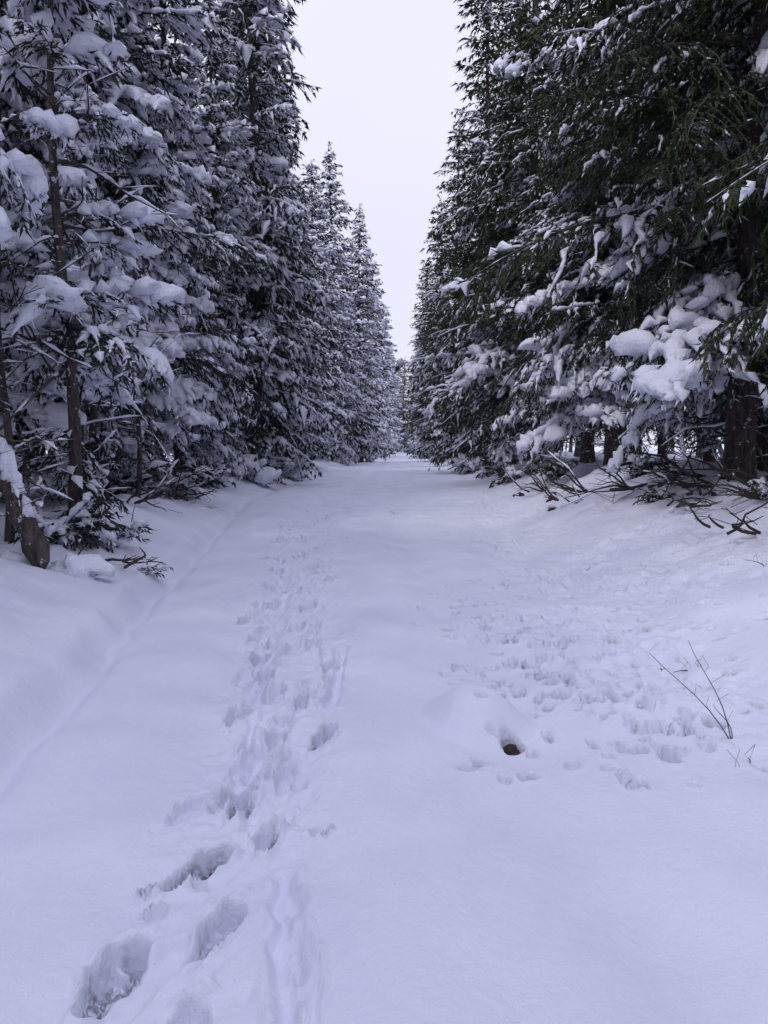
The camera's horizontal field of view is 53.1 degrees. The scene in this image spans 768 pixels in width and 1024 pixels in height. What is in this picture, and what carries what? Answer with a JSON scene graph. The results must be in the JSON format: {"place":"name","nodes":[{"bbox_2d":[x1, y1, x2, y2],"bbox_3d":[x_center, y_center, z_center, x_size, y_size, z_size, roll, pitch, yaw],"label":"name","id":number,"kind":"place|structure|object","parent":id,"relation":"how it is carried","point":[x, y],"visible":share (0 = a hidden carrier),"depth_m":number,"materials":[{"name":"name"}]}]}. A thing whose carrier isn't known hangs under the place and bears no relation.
{"place":"outdoors","nodes":[
{"label":"outdoors","id":0,"kind":"place"},
{"bbox_2d":[0,446,767,1023],"bbox_3d":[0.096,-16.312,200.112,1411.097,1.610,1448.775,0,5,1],"label":"snow ground","id":1,"kind":"structure","parent":0,"point":[258,764],"depth_m":3.81,"materials":[{"name":"white snow"}]},
{"bbox_2d":[0,342,36,348],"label":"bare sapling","id":2,"kind":"object","parent":1,"relation":"on","point":[16,344],"visible":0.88,"depth_m":8.06,"materials":[{"name":"brown plant"}]},
{"bbox_2d":[0,13,48,244],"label":"snowy spruce tree","id":3,"kind":"object","parent":1,"relation":"on","point":[23,181],"visible":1,"depth_m":6.91,"materials":[{"name":"white snow"}]},
{"bbox_2d":[0,190,74,541],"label":"bare sapling","id":4,"kind":"object","parent":1,"relation":"on","point":[9,526],"visible":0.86,"depth_m":8.21,"materials":[{"name":"brown plant"}]},
{"bbox_2d":[0,223,86,484],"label":"snowy spruce tree","id":5,"kind":"object","parent":1,"relation":"on","point":[52,413],"visible":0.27,"depth_m":9.47,"materials":[{"name":"white snow"}]},
{"bbox_2d":[0,374,115,579],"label":"leaning broken trunk","id":6,"kind":"object","parent":1,"relation":"on","point":[21,512],"visible":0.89,"depth_m":7.18,"materials":[{"name":"brown plant"}]},
{"bbox_2d":[6,491,129,551],"bbox_3d":[-3.502,0.152,8.471,1.210,0.783,1.576,-3,6,-27],"label":"snowy shrub","id":7,"kind":"object","parent":1,"relation":"on","point":[71,527],"visible":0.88,"depth_m":8.32,"materials":[{"name":"white snow"}]},
{"bbox_2d":[10,188,148,474],"bbox_3d":[-4.137,-2.101,10.665,1.752,4.710,1.811,1,5,13],"label":"bare sapling","id":8,"kind":"object","parent":1,"relation":"on","point":[90,404],"visible":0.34,"depth_m":10.85,"materials":[{"name":"brown plant"}]},
{"bbox_2d":[0,0,166,503],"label":"snowy spruce tree","id":9,"kind":"object","parent":1,"relation":"on","point":[37,149],"visible":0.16,"depth_m":13.07,"materials":[{"name":"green plant"}]},
{"bbox_2d":[8,76,176,511],"bbox_3d":[-4.801,-3.319,12.387,2.811,7.316,2.856,-3,6,-29],"label":"young snowy pine tree","id":10,"kind":"object","parent":1,"relation":"on","point":[70,180],"visible":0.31,"depth_m":12.15,"materials":[{"name":"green plant"}]},
{"bbox_2d":[0,0,189,519],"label":"young snowy pine tree","id":11,"kind":"object","parent":1,"relation":"on","point":[63,301],"visible":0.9,"depth_m":8.84,"materials":[{"name":"white snow"}]},
{"bbox_2d":[66,256,146,479],"bbox_3d":[-5.455,-2.904,14.918,1.940,5.703,1.496,-4,6,-39],"label":"bare sapling","id":12,"kind":"object","parent":1,"relation":"on","point":[115,460],"visible":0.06,"depth_m":15.09,"materials":[{"name":"brown plant"}]},
{"bbox_2d":[84,506,156,552],"bbox_3d":[-3.200,0.233,8.982,0.977,0.540,0.838,2,5,23],"label":"snowy shrub","id":13,"kind":"object","parent":1,"relation":"on","point":[136,528],"visible":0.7,"depth_m":8.92,"materials":[{"name":"white snow"}]},
{"bbox_2d":[39,4,202,485],"bbox_3d":[-7.302,-11.348,18.983,5.564,22.606,5.699,0,5,0],"label":"snowy spruce tree","id":14,"kind":"object","parent":1,"relation":"on","point":[195,439],"visible":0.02,"depth_m":19.83,"materials":[{"name":"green plant"}]},
{"bbox_2d":[78,545,165,568],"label":"fallen branch","id":15,"kind":"object","parent":1,"relation":"on","point":[134,561],"visible":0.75,"depth_m":8.04,"materials":[{"name":"brown wood"}]},
{"bbox_2d":[100,452,183,496],"bbox_3d":[-5.069,-0.607,15.119,2.238,1.191,1.872,-1,5,-15],"label":"snowy shrub","id":16,"kind":"object","parent":1,"relation":"on","point":[147,478],"visible":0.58,"depth_m":14.96,"materials":[{"name":"white snow"}]},
{"bbox_2d":[19,0,280,475],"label":"snowy spruce tree","id":17,"kind":"object","parent":1,"relation":"on","point":[149,105],"visible":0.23,"depth_m":15.87,"materials":[{"name":"white snow"}]},
{"bbox_2d":[97,321,202,497],"bbox_3d":[-4.494,-2.148,14.295,2.030,4.207,1.365,0,5,1],"label":"bare sapling","id":18,"kind":"object","parent":1,"relation":"on","point":[140,459],"visible":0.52,"depth_m":14.36,"materials":[{"name":"brown plant"}]},
{"bbox_2d":[133,557,173,577],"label":"spruce sprig","id":19,"kind":"object","parent":1,"relation":"on","point":[149,569],"visible":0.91,"depth_m":8.37,"materials":[{"name":"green plant"}]},
{"bbox_2d":[126,457,199,513],"bbox_3d":[-3.738,-0.463,13.077,1.057,0.940,1.795,-3,6,-31],"label":"fallen branch","id":20,"kind":"object","parent":1,"relation":"on","point":[148,496],"visible":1,"depth_m":13.22,"materials":[{"name":"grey wood"}]},
{"bbox_2d":[146,467,218,498],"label":"snowy shrub","id":21,"kind":"object","parent":1,"relation":"on","point":[195,490],"visible":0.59,"depth_m":17.74,"materials":[{"name":"green plant"}]},
{"bbox_2d":[122,0,260,479],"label":"snowy spruce tree","id":22,"kind":"object","parent":1,"relation":"on","point":[184,89],"visible":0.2,"depth_m":21.80,"materials":[{"name":"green plant"}]},
{"bbox_2d":[168,458,224,508],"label":"fallen branch","id":23,"kind":"object","parent":1,"relation":"on","point":[179,495],"visible":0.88,"depth_m":16.88,"materials":[{"name":"brown wood"}]},
{"bbox_2d":[171,451,235,488],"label":"snowy shrub","id":24,"kind":"object","parent":1,"relation":"on","point":[207,474],"visible":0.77,"depth_m":21.70,"materials":[{"name":"white snow"}]},
{"bbox_2d":[171,0,287,474],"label":"snowy spruce tree","id":25,"kind":"object","parent":1,"relation":"on","point":[228,219],"visible":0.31,"depth_m":25.18,"materials":[{"name":"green plant"}]},
{"bbox_2d":[197,0,316,459],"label":"snowy spruce tree","id":26,"kind":"object","parent":1,"relation":"on","point":[273,399],"visible":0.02,"depth_m":32.81,"materials":[{"name":"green plant"}]},
{"bbox_2d":[229,454,286,486],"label":"snowy shrub","id":27,"kind":"object","parent":1,"relation":"on","point":[250,469],"visible":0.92,"depth_m":25.80,"materials":[{"name":"white snow"}]},
{"bbox_2d":[182,0,337,478],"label":"snowy spruce tree","id":28,"kind":"object","parent":1,"relation":"on","point":[254,17],"visible":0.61,"depth_m":27.80,"materials":[{"name":"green plant"}]},
{"bbox_2d":[268,453,313,480],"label":"snowy shrub","id":29,"kind":"object","parent":1,"relation":"on","point":[291,470],"visible":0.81,"depth_m":32.64,"materials":[{"name":"white snow"}]},
{"bbox_2d":[262,97,332,458],"bbox_3d":[-5.270,-10.831,36.919,5.924,18.784,4.785,1,5,16],"label":"snowy spruce tree","id":30,"kind":"object","parent":1,"relation":"on","point":[294,427],"visible":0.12,"depth_m":36.85,"materials":[{"name":"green plant"}]},
{"bbox_2d":[257,65,354,460],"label":"snowy spruce tree","id":31,"kind":"object","parent":1,"relation":"on","point":[334,408],"visible":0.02,"depth_m":42.40,"materials":[{"name":"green plant"}]},
{"bbox_2d":[295,178,341,459],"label":"snowy spruce tree","id":32,"kind":"object","parent":1,"relation":"on","point":[316,390],"visible":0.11,"depth_m":46.08,"materials":[{"name":"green plant"}]},
{"bbox_2d":[300,158,356,461],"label":"snowy spruce tree","id":33,"kind":"object","parent":1,"relation":"on","point":[319,237],"visible":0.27,"depth_m":51.68,"materials":[{"name":"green plant"}]},
{"bbox_2d":[315,237,377,462],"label":"snowy spruce tree","id":34,"kind":"object","parent":1,"relation":"on","point":[353,407],"visible":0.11,"depth_m":63.72,"materials":[{"name":"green plant"}]},
{"bbox_2d":[309,141,384,465],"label":"snowy spruce tree","id":35,"kind":"object","parent":1,"relation":"on","point":[344,261],"visible":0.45,"depth_m":58.46,"materials":[{"name":"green plant"}]},
{"bbox_2d":[335,203,391,461],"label":"snowy spruce tree","id":36,"kind":"object","parent":1,"relation":"on","point":[367,344],"visible":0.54,"depth_m":69.52,"materials":[{"name":"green plant"}]},
{"bbox_2d":[349,254,382,460],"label":"snowy spruce tree","id":37,"kind":"object","parent":1,"relation":"on","point":[376,393],"visible":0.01,"depth_m":75.81,"materials":[{"name":"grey plant"}]},
{"bbox_2d":[353,258,396,458],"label":"snowy spruce tree","id":38,"kind":"object","parent":1,"relation":"on","point":[378,396],"visible":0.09,"depth_m":84.58,"materials":[{"name":"grey plant"}]},
{"bbox_2d":[29,3,723,484],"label":"forest background trees","id":39,"kind":"object","parent":1,"relation":"on","point":[659,451],"depth_m":32.41,"materials":[{"name":"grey plant"}]},
{"bbox_2d":[360,258,401,453],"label":"snowy spruce tree","id":40,"kind":"object","parent":1,"relation":"on","point":[382,313],"visible":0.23,"depth_m":93.37,"materials":[{"name":"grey plant"}]},
{"bbox_2d":[376,317,398,456],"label":"snowy spruce tree","id":41,"kind":"object","parent":1,"relation":"on","point":[385,392],"visible":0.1,"depth_m":101.27,"materials":[{"name":"grey plant"}]},
{"bbox_2d":[377,301,404,455],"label":"snowy spruce tree","id":42,"kind":"object","parent":1,"relation":"on","point":[390,350],"visible":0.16,"depth_m":108.59,"materials":[{"name":"grey plant"}]},
{"bbox_2d":[381,315,402,453],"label":"snowy spruce tree","id":43,"kind":"object","parent":1,"relation":"on","point":[396,425],"visible":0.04,"depth_m":119.33,"materials":[{"name":"grey plant"}]},
{"bbox_2d":[387,337,404,453],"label":"snowy spruce tree","id":44,"kind":"object","parent":1,"relation":"on","point":[396,393],"visible":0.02,"depth_m":130.06,"materials":[{"name":"grey plant"}]},
{"bbox_2d":[388,337,404,453],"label":"snowy spruce tree","id":45,"kind":"object","parent":1,"relation":"on","point":[396,449],"visible":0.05,"depth_m":146.66,"materials":[{"name":"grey plant"}]},
{"bbox_2d":[392,356,404,451],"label":"snowy spruce tree","id":46,"kind":"object","parent":1,"relation":"on","point":[397,389],"visible":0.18,"depth_m":158.41,"materials":[{"name":"grey plant"}]},
{"bbox_2d":[396,368,407,451],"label":"snowy spruce tree","id":47,"kind":"object","parent":1,"relation":"on","point":[402,398],"visible":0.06,"depth_m":182.83,"materials":[{"name":"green plant"}]},
{"bbox_2d":[395,357,410,452],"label":"snowy spruce tree","id":48,"kind":"object","parent":1,"relation":"on","point":[402,404],"visible":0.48,"depth_m":170.38,"materials":[{"name":"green plant"}]},
{"bbox_2d":[401,356,414,452],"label":"snowy spruce tree","id":49,"kind":"object","parent":1,"relation":"on","point":[404,433],"visible":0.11,"depth_m":161.49,"materials":[{"name":"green plant"}]},
{"bbox_2d":[404,331,421,453],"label":"snowy spruce tree","id":50,"kind":"object","parent":1,"relation":"on","point":[409,405],"visible":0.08,"depth_m":140.69,"materials":[{"name":"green plant"}]},
{"bbox_2d":[407,325,423,448],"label":"snowy spruce tree","id":51,"kind":"object","parent":1,"relation":"on","point":[414,385],"depth_m":121.34,"materials":[{"name":"green plant"}]},
{"bbox_2d":[405,286,430,455],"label":"snowy spruce tree","id":52,"kind":"object","parent":1,"relation":"on","point":[420,395],"visible":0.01,"depth_m":102.87,"materials":[{"name":"green plant"}]},
{"bbox_2d":[402,257,435,458],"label":"snowy spruce tree","id":53,"kind":"object","parent":1,"relation":"on","point":[416,443],"visible":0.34,"depth_m":87.41,"materials":[{"name":"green plant"}]},
{"bbox_2d":[404,295,433,455],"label":"snowy spruce tree","id":54,"kind":"object","parent":1,"relation":"on","point":[420,386],"depth_m":96.96,"materials":[{"name":"green plant"}]},
{"bbox_2d":[416,259,446,457],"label":"snowy spruce tree","id":55,"kind":"object","parent":1,"relation":"on","point":[428,346],"visible":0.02,"depth_m":76.62,"materials":[{"name":"green plant"}]},
{"bbox_2d":[406,194,459,461],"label":"snowy spruce tree","id":56,"kind":"object","parent":1,"relation":"on","point":[431,457],"visible":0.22,"depth_m":68.57,"materials":[{"name":"green plant"}]},
{"bbox_2d":[413,110,478,466],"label":"snowy spruce tree","id":57,"kind":"object","parent":1,"relation":"on","point":[453,181],"visible":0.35,"depth_m":53.60,"materials":[{"name":"green plant"}]},
{"bbox_2d":[430,216,471,452],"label":"snowy spruce tree","id":58,"kind":"object","parent":1,"relation":"on","point":[439,347],"depth_m":59.75,"materials":[{"name":"green plant"}]},
{"bbox_2d":[393,0,522,472],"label":"snowy spruce tree","id":59,"kind":"object","parent":1,"relation":"on","point":[477,150],"visible":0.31,"depth_m":40.30,"materials":[{"name":"green plant"}]},
{"bbox_2d":[447,453,484,474],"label":"snowy shrub","id":60,"kind":"object","parent":1,"relation":"on","point":[470,467],"visible":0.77,"depth_m":39.43,"materials":[{"name":"white snow"}]},
{"bbox_2d":[433,81,515,447],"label":"snowy spruce tree","id":61,"kind":"object","parent":1,"relation":"on","point":[491,137],"visible":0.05,"depth_m":45.48,"materials":[{"name":"green plant"}]},
{"bbox_2d":[463,452,515,478],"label":"snowy shrub","id":62,"kind":"object","parent":1,"relation":"on","point":[488,467],"visible":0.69,"depth_m":32.55,"materials":[{"name":"white plant"}]},
{"bbox_2d":[443,0,564,470],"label":"snowy spruce tree","id":63,"kind":"object","parent":1,"relation":"on","point":[509,449],"visible":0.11,"depth_m":33.89,"materials":[{"name":"green plant"}]},
{"bbox_2d":[409,0,602,466],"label":"snowy spruce tree","id":64,"kind":"object","parent":1,"relation":"on","point":[483,368],"visible":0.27,"depth_m":28.26,"materials":[{"name":"green plant"}]},
{"bbox_2d":[503,744,519,754],"bbox_3d":[0.671,1.274,4.100,0.112,0.087,0.134,0,5,1],"label":"stone","id":65,"kind":"object","parent":1,"relation":"on","point":[510,749],"visible":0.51,"depth_m":4.08,"materials":[{"name":"brown stone"}]},
{"bbox_2d":[511,492,524,496],"bbox_3d":[3.482,-0.422,19.974,0.240,0.221,0.363,-5,7,-42],"label":"stone","id":66,"kind":"object","parent":1,"relation":"on","point":[518,494],"visible":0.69,"depth_m":19.89,"materials":[{"name":"grey stone"}]},
{"bbox_2d":[487,455,551,488],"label":"snowy shrub","id":67,"kind":"object","parent":1,"relation":"on","point":[513,473],"visible":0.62,"depth_m":26.68,"materials":[{"name":"white snow"}]},
{"bbox_2d":[498,466,545,492],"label":"fallen branch","id":68,"kind":"object","parent":1,"relation":"on","point":[523,487],"visible":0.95,"depth_m":19.12,"materials":[{"name":"brown wood"}]},
{"bbox_2d":[543,493,557,501],"bbox_3d":[3.810,-0.330,17.472,0.403,0.270,0.367,0,5,1],"label":"stone","id":69,"kind":"object","parent":1,"relation":"on","point":[548,497],"visible":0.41,"depth_m":17.37,"materials":[{"name":"grey stone"}]},
{"bbox_2d":[546,505,555,510],"bbox_3d":[3.279,-0.079,14.986,0.230,0.138,0.186,-2,6,-26],"label":"stone","id":70,"kind":"object","parent":1,"relation":"on","point":[551,507],"visible":0.9,"depth_m":14.94,"materials":[{"name":"grey stone"}]},
{"bbox_2d":[521,448,587,494],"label":"fallen branch","id":71,"kind":"object","parent":1,"relation":"on","point":[567,488],"visible":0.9,"depth_m":16.39,"materials":[{"name":"brown wood"}]},
{"bbox_2d":[527,462,582,503],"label":"fallen branch","id":72,"kind":"object","parent":1,"relation":"on","point":[552,497],"visible":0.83,"depth_m":14.58,"materials":[{"name":"brown wood"}]},
{"bbox_2d":[530,455,582,482],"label":"snowy shrub","id":73,"kind":"object","parent":1,"relation":"on","point":[551,469],"visible":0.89,"depth_m":21.61,"materials":[{"name":"green plant"}]},
{"bbox_2d":[471,0,678,463],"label":"snowy spruce tree","id":74,"kind":"object","parent":1,"relation":"on","point":[586,455],"visible":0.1,"depth_m":24.46,"materials":[{"name":"green plant"}]},
{"bbox_2d":[433,0,767,485],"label":"snowy spruce tree","id":75,"kind":"object","parent":1,"relation":"on","point":[669,331],"visible":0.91,"depth_m":11.20,"materials":[{"name":"green plant"}]},
{"bbox_2d":[561,462,647,507],"bbox_3d":[3.737,-0.476,12.951,1.374,0.728,1.915,1,5,16],"label":"fallen branch","id":76,"kind":"object","parent":1,"relation":"on","point":[623,487],"visible":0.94,"depth_m":12.83,"materials":[{"name":"brown wood"}]},
{"bbox_2d":[482,0,745,471],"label":"snowy spruce tree","id":77,"kind":"object","parent":1,"relation":"on","point":[547,345],"visible":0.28,"depth_m":18.35,"materials":[{"name":"green plant"}]},
{"bbox_2d":[609,445,694,479],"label":"snowy shrub","id":78,"kind":"object","parent":1,"relation":"on","point":[637,463],"visible":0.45,"depth_m":14.93,"materials":[{"name":"white snow"}]},
{"bbox_2d":[596,458,712,496],"bbox_3d":[4.398,-0.584,11.469,2.262,0.625,1.266,-3,6,-33],"label":"fallen branch","id":79,"kind":"object","parent":1,"relation":"on","point":[677,481],"visible":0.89,"depth_m":11.32,"materials":[{"name":"brown wood"}]},
{"bbox_2d":[632,481,677,505],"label":"spruce sprig","id":80,"kind":"object","parent":1,"relation":"on","point":[649,496],"visible":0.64,"depth_m":11.52,"materials":[{"name":"green plant"}]},
{"bbox_2d":[609,414,715,480],"bbox_3d":[4.796,-1.072,13.005,1.283,1.710,3.232,4,7,42],"label":"fallen branch","id":81,"kind":"object","parent":1,"relation":"on","point":[698,474],"visible":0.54,"depth_m":12.56,"materials":[{"name":"brown wood"}]},
{"bbox_2d":[653,467,684,481],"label":"spruce sprig","id":82,"kind":"object","parent":1,"relation":"on","point":[676,472],"visible":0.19,"depth_m":12.28,"materials":[{"name":"green plant"}]},
{"bbox_2d":[592,12,767,472],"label":"snowy spruce tree","id":83,"kind":"object","parent":1,"relation":"on","point":[762,441],"visible":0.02,"depth_m":14.69,"materials":[{"name":"green plant"}]},
{"bbox_2d":[648,425,713,488],"bbox_3d":[4.494,-0.827,11.615,0.958,0.988,0.724,2,5,23],"label":"fallen branch","id":84,"kind":"object","parent":1,"relation":"on","point":[675,478],"visible":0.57,"depth_m":11.60,"materials":[{"name":"brown wood"}]},
{"bbox_2d":[659,489,720,509],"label":"fallen branch","id":85,"kind":"object","parent":1,"relation":"on","point":[694,505],"visible":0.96,"depth_m":9.85,"materials":[{"name":"brown wood"}]},
{"bbox_2d":[649,641,732,738],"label":"dry plant stems","id":86,"kind":"object","parent":1,"relation":"on","point":[731,737],"visible":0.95,"depth_m":3.93,"materials":[{"name":"brown plant"}]},
{"bbox_2d":[665,458,725,495],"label":"fallen branch","id":87,"kind":"object","parent":1,"relation":"on","point":[700,491],"visible":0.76,"depth_m":10.62,"materials":[{"name":"brown wood"}]},
{"bbox_2d":[666,408,767,481],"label":"fallen branch","id":88,"kind":"object","parent":1,"relation":"on","point":[725,470],"visible":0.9,"depth_m":10.94,"materials":[{"name":"brown wood"}]},
{"bbox_2d":[678,495,767,534],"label":"fallen branch","id":89,"kind":"object","parent":1,"relation":"on","point":[736,526],"visible":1,"depth_m":8.09,"materials":[{"name":"brown wood"}]},
{"bbox_2d":[688,100,767,414],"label":"snowy spruce tree","id":90,"kind":"object","parent":1,"relation":"on","point":[746,159],"visible":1,"depth_m":7.41,"materials":[{"name":"green plant"}]},
{"bbox_2d":[702,467,763,507],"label":"fallen branch","id":91,"kind":"object","parent":1,"relation":"on","point":[745,493],"visible":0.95,"depth_m":9.41,"materials":[{"name":"brown wood"}]},
{"bbox_2d":[704,439,767,509],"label":"fallen branch","id":92,"kind":"object","parent":1,"relation":"on","point":[763,461],"visible":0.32,"depth_m":9.81,"materials":[{"name":"brown wood"}]},
{"bbox_2d":[728,746,754,766],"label":"dry plant stems","id":93,"kind":"object","parent":1,"relation":"on","point":[745,753],"visible":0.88,"depth_m":3.64,"materials":[{"name":"brown plant"}]},
{"bbox_2d":[744,477,766,492],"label":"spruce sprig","id":94,"kind":"object","parent":1,"relation":"on","point":[758,481],"visible":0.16,"depth_m":9.87,"materials":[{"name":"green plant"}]},
{"bbox_2d":[748,477,767,500],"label":"spruce sprig","id":95,"kind":"object","parent":1,"relation":"on","point":[762,490],"visible":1,"depth_m":8.71,"materials":[{"name":"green plant"}]},
{"bbox_2d":[144,0,723,446],"label":"sky","id":96,"kind":"structure","parent":0,"point":[386,100],"materials":[{"name":"white"}]}
]}

